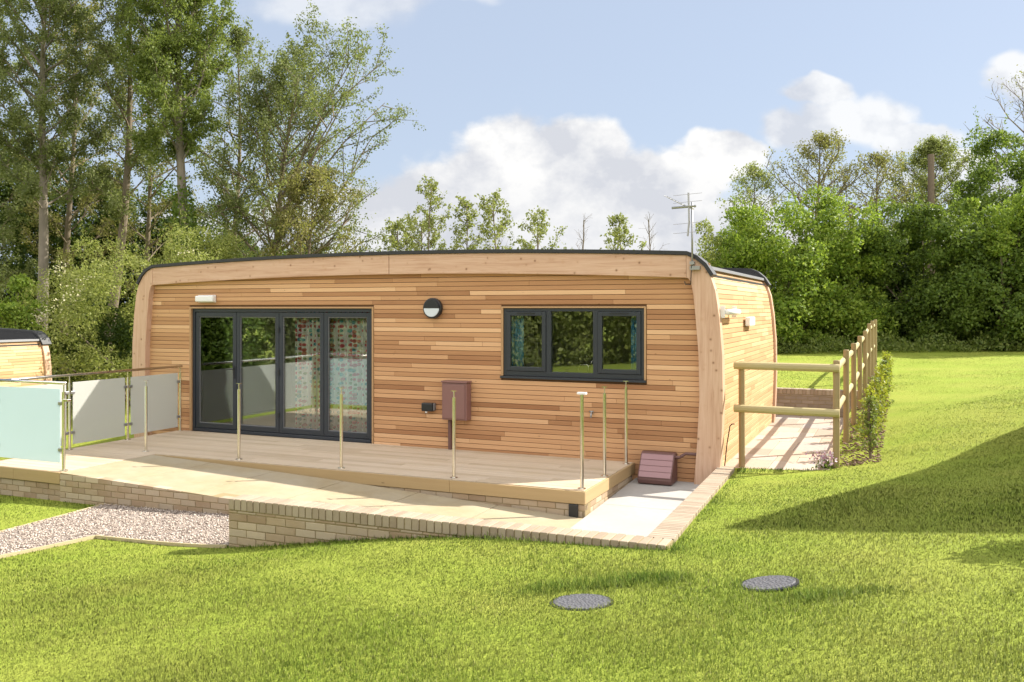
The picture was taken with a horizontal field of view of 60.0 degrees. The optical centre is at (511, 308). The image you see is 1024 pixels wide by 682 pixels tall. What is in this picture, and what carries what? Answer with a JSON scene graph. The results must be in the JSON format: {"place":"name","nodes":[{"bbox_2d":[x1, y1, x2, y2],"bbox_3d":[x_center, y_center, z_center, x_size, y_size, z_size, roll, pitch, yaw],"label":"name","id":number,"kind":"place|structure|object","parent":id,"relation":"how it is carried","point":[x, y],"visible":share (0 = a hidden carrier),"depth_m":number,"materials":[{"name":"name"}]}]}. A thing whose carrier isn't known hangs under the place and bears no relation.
{"place":"outdoors","nodes":[
{"label":"outdoors","id":0,"kind":"place"},
{"bbox_2d":[0,503,228,554],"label":"gravel","id":1,"kind":"structure","parent":0,"point":[70,525],"depth_m":9.61,"materials":[{"name":"grey gravel"}]},
{"bbox_2d":[0,339,1023,681],"bbox_3d":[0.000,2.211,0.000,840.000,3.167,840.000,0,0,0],"label":"lawn","id":2,"kind":"structure","parent":0,"point":[910,397],"depth_m":6.05,"materials":[{"name":"plant"}]},
{"bbox_2d":[0,328,51,386],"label":"timber lodge","id":3,"kind":"structure","parent":2,"relation":"on","point":[24,353],"depth_m":20.89,"materials":[{"name":"brown wood"}]},
{"bbox_2d":[0,3,57,326],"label":"tall tree","id":4,"kind":"object","parent":2,"relation":"on","point":[8,235],"visible":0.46,"depth_m":34.28,"materials":[{"name":"green plant"}]},
{"bbox_2d":[0,272,72,398],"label":"shrub","id":5,"kind":"object","parent":2,"relation":"on","point":[12,313],"visible":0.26,"depth_m":24.82,"materials":[{"name":"green plant"}]},
{"bbox_2d":[0,146,76,333],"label":"thicket","id":6,"kind":"object","parent":2,"relation":"on","point":[4,197],"visible":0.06,"depth_m":39.23,"materials":[{"name":"green plant"}]},
{"bbox_2d":[0,503,104,531],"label":"timber edging","id":7,"kind":"object","parent":2,"relation":"on","point":[55,516],"visible":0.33,"depth_m":10.32,"materials":[{"name":"beige wood"}]},
{"bbox_2d":[0,286,132,407],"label":"shrub","id":8,"kind":"object","parent":2,"relation":"on","point":[120,335],"visible":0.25,"depth_m":25.23,"materials":[{"name":"green plant"}]},
{"bbox_2d":[0,0,137,330],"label":"tall tree","id":9,"kind":"object","parent":2,"relation":"on","point":[44,151],"visible":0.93,"depth_m":29.79,"materials":[{"name":"green plant"}]},
{"bbox_2d":[4,0,137,372],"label":"tall tree","id":10,"kind":"object","parent":2,"relation":"on","point":[66,224],"visible":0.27,"depth_m":36.91,"materials":[{"name":"green plant"}]},
{"bbox_2d":[0,136,157,373],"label":"thicket","id":11,"kind":"object","parent":2,"relation":"on","point":[6,187],"visible":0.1,"depth_m":38.28,"materials":[{"name":"green plant"}]},
{"bbox_2d":[12,173,198,365],"bbox_3d":[-18.164,-1.782,41.041,8.767,9.172,6.828,0,0,0],"label":"thicket","id":12,"kind":"object","parent":2,"relation":"on","point":[92,221],"visible":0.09,"depth_m":39.86,"materials":[{"name":"green plant"}]},
{"bbox_2d":[1,203,225,410],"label":"shrub","id":13,"kind":"object","parent":2,"relation":"on","point":[81,288],"visible":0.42,"depth_m":23.34,"materials":[{"name":"green plant"}]},
{"bbox_2d":[0,535,226,558],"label":"timber edging","id":14,"kind":"object","parent":2,"relation":"on","point":[115,539],"visible":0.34,"depth_m":8.81,"materials":[{"name":"beige wood"}]},
{"bbox_2d":[71,0,187,375],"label":"tall tree","id":15,"kind":"object","parent":2,"relation":"on","point":[120,206],"visible":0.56,"depth_m":30.51,"materials":[{"name":"green plant"}]},
{"bbox_2d":[60,473,239,514],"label":"ramp wall","id":16,"kind":"structure","parent":2,"relation":"on","point":[88,490],"depth_m":10.87,"materials":[{"name":"brick"}]},
{"bbox_2d":[83,32,226,299],"bbox_3d":[-14.401,-4.314,36.088,5.395,14.290,5.180,0,0,43],"label":"spreading tree","id":17,"kind":"object","parent":2,"relation":"on","point":[147,239],"visible":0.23,"depth_m":35.87,"materials":[{"name":"green plant"}]},
{"bbox_2d":[108,0,249,261],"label":"tall tree","id":18,"kind":"object","parent":2,"relation":"on","point":[165,49],"visible":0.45,"depth_m":28.41,"materials":[{"name":"green plant"}]},
{"bbox_2d":[125,202,259,333],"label":"thicket","id":19,"kind":"object","parent":2,"relation":"on","point":[206,224],"visible":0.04,"depth_m":40.56,"materials":[{"name":"green plant"}]},
{"bbox_2d":[133,218,270,319],"bbox_3d":[-9.429,-0.151,26.875,4.636,5.140,3.909,0,0,0],"label":"shrub","id":20,"kind":"object","parent":2,"relation":"on","point":[215,249],"visible":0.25,"depth_m":26.66,"materials":[{"name":"green plant"}]},
{"bbox_2d":[163,15,323,257],"bbox_3d":[-10.717,-4.452,35.139,5.960,13.937,5.430,0,0,10],"label":"spreading tree","id":21,"kind":"object","parent":2,"relation":"on","point":[237,33],"visible":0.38,"depth_m":34.63,"materials":[{"name":"green plant"}]},
{"bbox_2d":[236,237,307,257],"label":"thicket","id":22,"kind":"object","parent":2,"relation":"on","point":[254,248],"depth_m":41.84,"materials":[{"name":"green plant"}]},
{"bbox_2d":[194,0,425,260],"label":"spreading tree","id":23,"kind":"object","parent":2,"relation":"on","point":[291,100],"visible":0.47,"depth_m":29.26,"materials":[{"name":"green plant"}]},
{"bbox_2d":[256,162,369,255],"bbox_3d":[-6.341,-1.260,28.053,3.547,6.738,3.325,0,0,43],"label":"spreading tree","id":24,"kind":"object","parent":2,"relation":"on","point":[316,176],"visible":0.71,"depth_m":27.85,"materials":[{"name":"green plant"}]},
{"bbox_2d":[0,430,634,517],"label":"timber deck","id":25,"kind":"structure","parent":2,"relation":"on","point":[546,484],"depth_m":11.80,"materials":[{"name":"timber boards"},{"name":"brick"}]},
{"bbox_2d":[0,379,70,471],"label":"glass balustrade","id":26,"kind":"object","parent":25,"relation":"on","point":[30,423],"visible":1,"depth_m":11.70,"materials":[{"name":"glass"}]},
{"bbox_2d":[9,365,182,449],"bbox_3d":[-6.944,1.534,12.369,0.096,1.131,6.348,0,0,23],"label":"glass balustrade","id":27,"kind":"object","parent":25,"relation":"on","point":[98,409],"visible":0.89,"depth_m":14.02,"materials":[{"name":"glass"}]},
{"bbox_2d":[142,380,148,451],"bbox_3d":[-5.372,1.579,13.022,0.096,1.043,0.096,0,0,24],"label":"steel post","id":28,"kind":"object","parent":25,"relation":"on","point":[145,418],"visible":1,"depth_m":13.01,"materials":[{"name":"silver metal"}]},
{"bbox_2d":[235,383,241,459],"bbox_3d":[-3.796,1.569,12.337,0.096,1.063,0.096,0,0,24],"label":"steel post","id":29,"kind":"object","parent":25,"relation":"on","point":[239,424],"visible":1,"depth_m":12.32,"materials":[{"name":"silver metal"}]},
{"bbox_2d":[338,387,344,468],"bbox_3d":[-2.243,1.569,11.661,0.096,1.063,0.096,0,0,23],"label":"steel post","id":30,"kind":"object","parent":25,"relation":"on","point":[341,431],"visible":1,"depth_m":11.64,"materials":[{"name":"silver metal"}]},
{"bbox_2d":[450,390,457,478],"bbox_3d":[-0.719,1.558,10.999,0.096,1.083,0.096,0,0,23],"label":"steel post","id":31,"kind":"object","parent":25,"relation":"on","point":[453,437],"visible":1,"depth_m":10.99,"materials":[{"name":"silver metal"}]},
{"bbox_2d":[577,392,586,489],"bbox_3d":[0.815,1.537,10.332,0.110,1.126,0.096,0,0,23],"label":"steel post","id":32,"kind":"object","parent":25,"relation":"on","point":[581,394],"visible":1,"depth_m":10.31,"materials":[{"name":"silver metal"}]},
{"bbox_2d":[601,386,607,476],"bbox_3d":[1.160,1.538,11.120,0.096,1.123,0.096,0,0,24],"label":"steel post","id":33,"kind":"object","parent":25,"relation":"on","point":[604,435],"visible":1,"depth_m":11.10,"materials":[{"name":"silver metal"}]},
{"bbox_2d":[623,381,629,463],"bbox_3d":[1.543,1.538,12.000,0.096,1.123,0.096,0,0,23],"label":"steel post","id":34,"kind":"object","parent":25,"relation":"on","point":[626,424],"visible":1,"depth_m":11.98,"materials":[{"name":"silver metal"}]},
{"bbox_2d":[62,455,582,528],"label":"ramp","id":35,"kind":"structure","parent":2,"relation":"on","point":[203,478],"depth_m":10.95,"materials":[{"name":"beige concrete"}]},
{"bbox_2d":[363,216,426,251],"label":"sapling","id":36,"kind":"object","parent":2,"relation":"on","point":[393,227],"visible":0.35,"depth_m":27.91,"materials":[{"name":"green plant"}]},
{"bbox_2d":[390,211,446,250],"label":"sapling","id":37,"kind":"object","parent":2,"relation":"on","point":[421,244],"visible":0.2,"depth_m":28.43,"materials":[{"name":"green plant"}]},
{"bbox_2d":[391,174,466,250],"bbox_3d":[-2.452,-1.093,26.928,3.183,6.128,3.021,0,0,0],"label":"sapling","id":38,"kind":"object","parent":2,"relation":"on","point":[431,203],"visible":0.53,"depth_m":26.91,"materials":[{"name":"green plant"}]},
{"bbox_2d":[229,494,672,549],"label":"front wall","id":39,"kind":"structure","parent":2,"relation":"on","point":[254,520],"depth_m":7.99,"materials":[{"name":"brick"}]},
{"bbox_2d":[132,193,776,485],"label":"timber lodge","id":40,"kind":"structure","parent":2,"relation":"on","point":[439,326],"depth_m":13.30,"materials":[{"name":"brown wood"}]},
{"bbox_2d":[196,312,236,429],"bbox_3d":[-5.047,1.053,15.120,0.877,1.982,0.124,0,0,24],"label":"door leaf","id":41,"kind":"structure","parent":40,"relation":"in","point":[216,332],"depth_m":15.15,"materials":[{"name":"metal"}]},
{"bbox_2d":[237,312,278,432],"bbox_3d":[-4.223,1.053,14.795,0.877,1.982,0.063,0,0,23],"label":"door leaf","id":42,"kind":"structure","parent":40,"relation":"in","point":[246,417],"depth_m":14.89,"materials":[{"name":"metal"}]},
{"bbox_2d":[278,312,323,435],"bbox_3d":[-3.422,1.053,14.434,0.889,1.982,0.085,0,0,24],"label":"door leaf","id":43,"kind":"structure","parent":40,"relation":"in","point":[282,315],"depth_m":14.49,"materials":[{"name":"metal"}]},
{"bbox_2d":[295,318,319,428],"bbox_3d":[-3.324,1.005,14.554,0.557,2.130,0.074,0,0,24],"label":"curtain","id":44,"kind":"object","parent":40,"relation":"attached to","point":[307,373],"visible":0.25,"depth_m":14.56,"materials":[{"name":"multicoloured fabric"}]},
{"bbox_2d":[324,312,369,438],"bbox_3d":[-2.600,1.053,14.089,0.877,1.982,0.063,0,0,24],"label":"door leaf","id":45,"kind":"structure","parent":40,"relation":"in","point":[327,315],"depth_m":14.17,"materials":[{"name":"metal"}]},
{"bbox_2d":[330,312,369,432],"bbox_3d":[-2.626,1.005,14.251,0.888,2.130,0.074,0,0,23],"label":"curtain","id":46,"kind":"object","parent":40,"relation":"attached to","point":[348,354],"visible":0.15,"depth_m":14.23,"materials":[{"name":"multicoloured fabric"}]},
{"bbox_2d":[509,311,523,366],"bbox_3d":[0.064,0.495,13.022,0.240,1.110,0.044,0,0,24],"label":"curtain","id":47,"kind":"object","parent":40,"relation":"attached to","point":[517,340],"visible":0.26,"depth_m":13.01,"materials":[{"name":"teal fabric"}]},
{"bbox_2d":[500,308,646,382],"bbox_3d":[0.850,0.502,12.538,2.170,1.014,0.165,0,0,24],"label":"window","id":48,"kind":"structure","parent":40,"relation":"in","point":[545,372],"depth_m":12.48,"materials":[{"name":"metal"}]},
{"bbox_2d":[578,359,592,372],"bbox_3d":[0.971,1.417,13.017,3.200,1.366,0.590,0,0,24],"label":"faucet","id":49,"kind":"object","parent":40,"relation":"on","point":[587,365],"visible":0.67,"depth_m":12.87,"materials":[{"name":"paint"}]},
{"bbox_2d":[631,311,638,369],"bbox_3d":[1.751,0.495,12.288,0.208,1.110,0.044,0,0,24],"label":"curtain","id":50,"kind":"object","parent":40,"relation":"attached to","point":[633,342],"visible":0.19,"depth_m":12.32,"materials":[{"name":"fabric"}]},
{"bbox_2d":[439,195,494,249],"bbox_3d":[-1.732,-0.821,27.444,3.304,5.547,2.933,0,0,-19],"label":"sapling","id":51,"kind":"object","parent":2,"relation":"on","point":[464,204],"visible":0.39,"depth_m":27.45,"materials":[{"name":"green plant"}]},
{"bbox_2d":[469,188,533,248],"bbox_3d":[-0.545,-0.859,27.720,3.402,5.602,4.430,0,0,38],"label":"sapling","id":52,"kind":"object","parent":2,"relation":"on","point":[501,227],"visible":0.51,"depth_m":26.91,"materials":[{"name":"green plant"}]},
{"bbox_2d":[516,205,572,248],"bbox_3d":[0.970,-0.648,28.180,2.920,5.164,3.421,0,0,-8],"label":"sapling","id":53,"kind":"object","parent":2,"relation":"on","point":[534,219],"visible":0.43,"depth_m":27.76,"materials":[{"name":"green plant"}]},
{"bbox_2d":[550,594,612,610],"bbox_3d":[0.423,1.801,5.359,0.390,0.072,0.390,-2,-4,0],"label":"access cover","id":54,"kind":"object","parent":2,"relation":"on","point":[585,601],"visible":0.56,"depth_m":5.34,"materials":[{"name":"black plastic"}]},
{"bbox_2d":[576,215,588,248],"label":"bare sapling","id":55,"kind":"object","parent":2,"relation":"on","point":[583,234],"visible":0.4,"depth_m":28.00,"materials":[{"name":"grey plant"}]},
{"bbox_2d":[600,212,646,249],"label":"sapling","id":56,"kind":"object","parent":2,"relation":"on","point":[623,230],"visible":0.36,"depth_m":27.42,"materials":[{"name":"green plant"}]},
{"bbox_2d":[640,212,665,249],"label":"bare sapling","id":57,"kind":"object","parent":2,"relation":"on","point":[649,233],"visible":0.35,"depth_m":27.96,"materials":[{"name":"grey plant"}]},
{"bbox_2d":[647,466,734,543],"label":"edging wall","id":58,"kind":"structure","parent":2,"relation":"on","point":[675,523],"depth_m":8.55,"materials":[{"name":"brick"}]},
{"bbox_2d":[693,218,792,333],"bbox_3d":[8.124,-0.837,34.124,4.949,5.259,4.266,0,0,0],"label":"shrub","id":59,"kind":"object","parent":2,"relation":"on","point":[708,228],"visible":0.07,"depth_m":33.76,"materials":[{"name":"green plant"}]},
{"bbox_2d":[715,161,785,260],"bbox_3d":[10.854,-2.487,40.013,3.572,8.533,3.824,0,0,0],"label":"sparse tree","id":60,"kind":"object","parent":2,"relation":"on","point":[754,172],"visible":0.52,"depth_m":39.81,"materials":[{"name":"green plant"}]},
{"bbox_2d":[701,231,802,334],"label":"thicket","id":61,"kind":"object","parent":2,"relation":"on","point":[721,257],"depth_m":45.27,"materials":[{"name":"green plant"}]},
{"bbox_2d":[738,575,799,592],"bbox_3d":[1.600,1.737,5.519,0.370,0.072,0.370,-8,-5,0],"label":"access cover","id":62,"kind":"object","parent":2,"relation":"on","point":[769,582],"visible":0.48,"depth_m":5.49,"materials":[{"name":"black plastic"}]},
{"bbox_2d":[733,360,839,467],"bbox_3d":[3.621,1.600,11.736,1.342,1.861,0.141,0,0,23],"label":"wooden fence","id":63,"kind":"object","parent":2,"relation":"on","point":[742,408],"visible":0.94,"depth_m":11.66,"materials":[{"name":"brown wood"}]},
{"bbox_2d":[711,183,900,352],"bbox_3d":[10.641,-1.484,33.182,7.334,6.499,6.189,0,0,0],"label":"shrub","id":64,"kind":"object","parent":2,"relation":"on","point":[813,308],"visible":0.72,"depth_m":31.82,"materials":[{"name":"green plant"}]},
{"bbox_2d":[776,387,857,417],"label":"garden wall","id":65,"kind":"structure","parent":2,"relation":"on","point":[805,397],"depth_m":17.72,"materials":[{"name":"brown brick"}]},
{"bbox_2d":[762,127,899,288],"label":"sparse tree","id":66,"kind":"object","parent":2,"relation":"on","point":[821,140],"visible":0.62,"depth_m":40.69,"materials":[{"name":"green plant"}]},
{"bbox_2d":[840,320,876,442],"bbox_3d":[7.051,1.357,17.844,0.090,2.118,13.773,0,0,24],"label":"wooden fence","id":67,"kind":"object","parent":2,"relation":"on","point":[868,339],"visible":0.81,"depth_m":16.67,"materials":[{"name":"brown wood"}]},
{"bbox_2d":[832,370,890,466],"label":"bark mulch","id":68,"kind":"object","parent":2,"relation":"on","point":[860,462],"visible":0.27,"depth_m":12.72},
{"bbox_2d":[854,393,882,457],"bbox_3d":[4.776,1.714,11.861,0.363,1.181,0.335,0,0,-30],"label":"hedge plant","id":69,"kind":"object","parent":68,"relation":"on","point":[870,426],"visible":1,"depth_m":11.81,"materials":[{"name":"green plant"}]},
{"bbox_2d":[853,384,884,438],"bbox_3d":[5.100,1.676,12.708,0.415,1.201,0.380,0,0,0],"label":"hedge plant","id":70,"kind":"object","parent":68,"relation":"on","point":[870,391],"visible":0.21,"depth_m":12.69,"materials":[{"name":"green plant"}]},
{"bbox_2d":[860,378,887,434],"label":"hedge plant","id":71,"kind":"object","parent":68,"relation":"on","point":[872,382],"visible":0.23,"depth_m":13.54,"materials":[{"name":"green plant"}]},
{"bbox_2d":[865,375,886,422],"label":"hedge plant","id":72,"kind":"object","parent":68,"relation":"on","point":[877,378],"visible":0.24,"depth_m":14.40,"materials":[{"name":"green plant"}]},
{"bbox_2d":[874,370,889,406],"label":"hedge plant","id":73,"kind":"object","parent":68,"relation":"on","point":[882,372],"visible":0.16,"depth_m":16.13,"materials":[{"name":"green plant"}]},
{"bbox_2d":[873,363,890,387],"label":"hedge plant","id":74,"kind":"object","parent":68,"relation":"on","point":[879,368],"visible":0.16,"depth_m":17.87,"materials":[{"name":"green plant"}]},
{"bbox_2d":[873,369,892,416],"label":"hedge plant","id":75,"kind":"object","parent":68,"relation":"on","point":[881,381],"visible":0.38,"depth_m":15.26,"materials":[{"name":"green plant"}]},
{"bbox_2d":[873,368,894,403],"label":"hedge plant","id":76,"kind":"object","parent":68,"relation":"on","point":[887,372],"visible":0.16,"depth_m":17.00,"materials":[{"name":"green plant"}]},
{"bbox_2d":[876,358,893,382],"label":"hedge plant","id":77,"kind":"object","parent":68,"relation":"on","point":[885,362],"visible":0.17,"depth_m":19.60,"materials":[{"name":"green plant"}]},
{"bbox_2d":[878,363,895,391],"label":"hedge plant","id":78,"kind":"object","parent":68,"relation":"on","point":[889,374],"visible":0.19,"depth_m":18.73,"materials":[{"name":"green plant"}]},
{"bbox_2d":[880,351,893,373],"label":"hedge plant","id":79,"kind":"object","parent":68,"relation":"on","point":[885,352],"visible":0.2,"depth_m":21.32,"materials":[{"name":"green plant"}]},
{"bbox_2d":[882,353,893,379],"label":"hedge plant","id":80,"kind":"object","parent":68,"relation":"on","point":[885,356],"visible":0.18,"depth_m":20.46,"materials":[{"name":"green plant"}]},
{"bbox_2d":[794,229,931,345],"bbox_3d":[13.812,-0.777,35.203,5.074,4.972,5.188,0,0,21],"label":"shrub","id":81,"kind":"object","parent":2,"relation":"on","point":[905,279],"visible":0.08,"depth_m":33.38,"materials":[{"name":"green plant"}]},
{"bbox_2d":[814,146,948,240],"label":"sparse tree","id":82,"kind":"object","parent":2,"relation":"on","point":[880,160],"visible":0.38,"depth_m":41.74,"materials":[{"name":"green plant"}]},
{"bbox_2d":[777,328,1023,353],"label":"undergrowth","id":83,"kind":"object","parent":2,"relation":"on","point":[904,346],"visible":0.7,"depth_m":30.67,"materials":[{"name":"green plant"}]},
{"bbox_2d":[840,186,1016,348],"bbox_3d":[15.346,-1.395,33.250,6.366,6.225,6.106,0,0,0],"label":"shrub","id":84,"kind":"object","parent":2,"relation":"on","point":[900,239],"visible":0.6,"depth_m":32.18,"materials":[{"name":"green plant"}]},
{"bbox_2d":[927,154,934,314],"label":"wooden pole","id":85,"kind":"object","parent":2,"relation":"on","point":[931,178],"visible":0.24,"depth_m":40.88,"materials":[{"name":"wood"}]},
{"bbox_2d":[881,133,994,277],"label":"pale tree","id":86,"kind":"object","parent":2,"relation":"on","point":[938,148],"visible":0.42,"depth_m":45.59,"materials":[{"name":"green plant"}]},
{"bbox_2d":[894,180,1023,350],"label":"shrub","id":87,"kind":"object","parent":2,"relation":"on","point":[1015,312],"visible":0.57,"depth_m":31.29,"materials":[{"name":"green plant"}]},
{"bbox_2d":[948,107,1023,265],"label":"leafy tree","id":88,"kind":"object","parent":2,"relation":"on","point":[986,173],"visible":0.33,"depth_m":41.14,"materials":[{"name":"green plant"}]},
{"bbox_2d":[960,64,1023,196],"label":"bare tree","id":89,"kind":"object","parent":2,"relation":"on","point":[1021,112],"visible":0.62,"depth_m":46.29,"materials":[{"name":"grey plant"}]},
{"bbox_2d":[963,179,1023,349],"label":"shrub","id":90,"kind":"object","parent":2,"relation":"on","point":[999,242],"visible":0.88,"depth_m":31.08,"materials":[{"name":"green plant"}]},
{"bbox_2d":[998,204,1023,341],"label":"shrub","id":91,"kind":"object","parent":2,"relation":"on","point":[1015,290],"visible":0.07,"depth_m":31.44,"materials":[{"name":"green plant"}]},
{"bbox_2d":[0,0,1023,302],"label":"sky","id":92,"kind":"structure","parent":0,"point":[572,109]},
{"bbox_2d":[571,478,698,536],"bbox_3d":[0.330,2.413,10.101,4.250,0.199,4.870,0,0,24],"label":"concrete pad","id":93,"kind":"object","parent":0,"point":[634,507],"visible":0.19,"depth_m":10.50,"materials":[{"name":"grey concrete"}]},
{"bbox_2d":[725,415,842,469],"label":"side path","id":94,"kind":"structure","parent":0,"point":[779,433],"depth_m":13.98,"materials":[{"name":"beige concrete"}]},
{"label":"path bed","id":95,"kind":"structure","parent":0,"visible":0},
{"bbox_2d":[805,449,838,469],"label":"flower","id":96,"kind":"object","parent":95,"relation":"on","point":[824,458],"visible":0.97,"depth_m":11.51,"materials":[{"name":"pink plant"}]},
{"bbox_2d":[820,422,842,469],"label":"path kerb","id":97,"kind":"structure","parent":95,"relation":"on","point":[841,430],"depth_m":13.12,"materials":[{"name":"stone"}]}
]}

